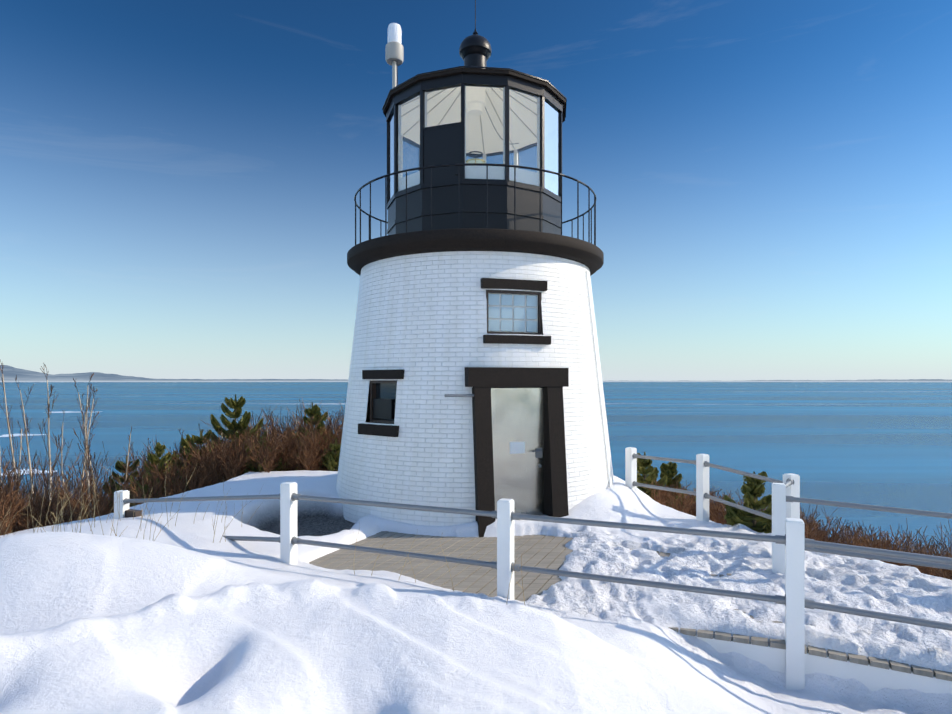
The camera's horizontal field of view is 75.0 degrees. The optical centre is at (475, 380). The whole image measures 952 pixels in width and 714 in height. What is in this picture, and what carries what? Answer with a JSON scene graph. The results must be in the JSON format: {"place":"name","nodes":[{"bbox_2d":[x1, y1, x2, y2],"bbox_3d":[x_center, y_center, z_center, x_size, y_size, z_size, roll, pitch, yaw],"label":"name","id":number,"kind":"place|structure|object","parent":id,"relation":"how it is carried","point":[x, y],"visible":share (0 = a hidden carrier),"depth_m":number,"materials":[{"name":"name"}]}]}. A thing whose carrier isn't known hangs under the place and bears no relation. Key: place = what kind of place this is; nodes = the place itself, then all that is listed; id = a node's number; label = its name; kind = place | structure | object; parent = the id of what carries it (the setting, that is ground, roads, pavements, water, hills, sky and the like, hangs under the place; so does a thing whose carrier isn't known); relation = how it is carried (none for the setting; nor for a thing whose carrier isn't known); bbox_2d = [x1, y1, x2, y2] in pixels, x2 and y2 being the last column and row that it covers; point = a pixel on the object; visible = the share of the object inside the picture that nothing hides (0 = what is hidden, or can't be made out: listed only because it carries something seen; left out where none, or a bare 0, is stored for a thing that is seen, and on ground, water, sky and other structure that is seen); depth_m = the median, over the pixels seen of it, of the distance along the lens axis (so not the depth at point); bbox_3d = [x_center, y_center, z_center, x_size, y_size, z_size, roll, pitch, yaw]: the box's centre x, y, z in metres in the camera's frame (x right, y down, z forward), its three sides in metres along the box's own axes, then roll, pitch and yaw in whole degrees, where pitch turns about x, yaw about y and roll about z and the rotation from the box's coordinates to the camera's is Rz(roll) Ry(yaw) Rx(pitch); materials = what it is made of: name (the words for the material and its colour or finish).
{"place":"outdoors","nodes":[
{"label":"outdoors","id":0,"kind":"place"},
{"bbox_2d":[0,470,951,713],"bbox_3d":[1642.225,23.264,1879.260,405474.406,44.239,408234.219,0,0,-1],"label":"terrain","id":1,"kind":"structure","parent":0,"point":[185,614],"depth_m":4.28,"materials":[{"name":"white snow"}]},
{"bbox_2d":[0,363,298,526],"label":"bare saplings","id":2,"kind":"object","parent":1,"relation":"on","point":[86,450],"visible":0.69,"depth_m":15.71,"materials":[{"name":"brown plant"}]},
{"bbox_2d":[0,467,525,603],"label":"dry weed stalks","id":3,"kind":"object","parent":1,"relation":"on","point":[56,517],"visible":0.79,"depth_m":7.08,"materials":[{"name":"brown plant"}]},
{"bbox_2d":[95,394,771,533],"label":"evergreen shrubs","id":4,"kind":"object","parent":1,"relation":"on","point":[752,491],"visible":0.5,"depth_m":14.77,"materials":[{"name":"green plant"}]},
{"bbox_2d":[336,251,613,525],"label":"lighthouse tower","id":5,"kind":"structure","parent":1,"relation":"on","point":[421,320],"depth_m":9.11,"materials":[{"name":"white brick"}]},
{"bbox_2d":[347,228,603,275],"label":"gallery deck","id":6,"kind":"structure","parent":5,"relation":"on","point":[361,255],"depth_m":9.08,"materials":[{"name":"black metal"}]},
{"bbox_2d":[382,0,566,234],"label":"lantern room","id":7,"kind":"object","parent":6,"relation":"on","point":[475,107],"visible":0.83,"depth_m":9.89,"materials":[{"name":"black metal"}]},
{"bbox_2d":[385,23,403,87],"bbox_3d":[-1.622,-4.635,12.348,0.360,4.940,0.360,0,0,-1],"label":"beacon","id":8,"kind":"object","parent":7,"relation":"on","point":[394,52],"visible":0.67,"depth_m":12.24,"materials":[{"name":"beige plastic"}]},
{"bbox_2d":[354,163,596,244],"bbox_3d":[-0.011,-2.642,11.033,4.232,0.974,4.232,0,0,-1],"label":"gallery railing","id":9,"kind":"object","parent":6,"relation":"on","point":[486,165],"visible":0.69,"depth_m":9.38,"materials":[{"name":"black metal"}]},
{"bbox_2d":[358,270,610,536],"bbox_3d":[0.195,0.226,9.272,3.998,4.045,1.643,0,0,-1],"label":"tower door and windows","id":10,"kind":"structure","parent":5,"relation":"attached to","point":[519,439],"depth_m":8.99,"materials":[{"name":"paint"}]},
{"bbox_2d":[0,398,951,579],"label":"bare shrubs","id":11,"kind":"object","parent":1,"relation":"on","point":[207,470],"visible":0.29,"depth_m":14.02,"materials":[{"name":"brown plant"}]},
{"bbox_2d":[114,447,951,689],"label":"fence posts and rails","id":12,"kind":"object","parent":1,"relation":"on","point":[791,544],"visible":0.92,"depth_m":5.95,"materials":[{"name":"white paint"}]},
{"bbox_2d":[309,531,951,693],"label":"paved walkway","id":13,"kind":"structure","parent":1,"relation":"on","point":[552,552],"depth_m":6.70,"materials":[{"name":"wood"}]},
{"bbox_2d":[0,382,951,556],"bbox_3d":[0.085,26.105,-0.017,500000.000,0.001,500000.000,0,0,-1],"label":"sea","id":14,"kind":"structure","parent":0,"point":[887,444],"depth_m":346.79,"materials":[{"name":"liquid"}]},
{"bbox_2d":[0,411,75,475],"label":"whitecaps","id":15,"kind":"object","parent":14,"relation":"on","point":[7,435],"visible":0.58,"depth_m":294.77,"materials":[{"name":"white liquid"}]},
{"bbox_2d":[0,365,951,381],"bbox_3d":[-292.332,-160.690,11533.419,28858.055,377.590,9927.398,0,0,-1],"label":"distant hills","id":16,"kind":"structure","parent":0,"point":[10,373],"depth_m":12785.48,"materials":[{"name":"grey"}]},
{"bbox_2d":[0,0,951,380],"label":"sky","id":17,"kind":"structure","parent":0,"point":[770,180],"materials":[{"name":"blue"}]}
]}

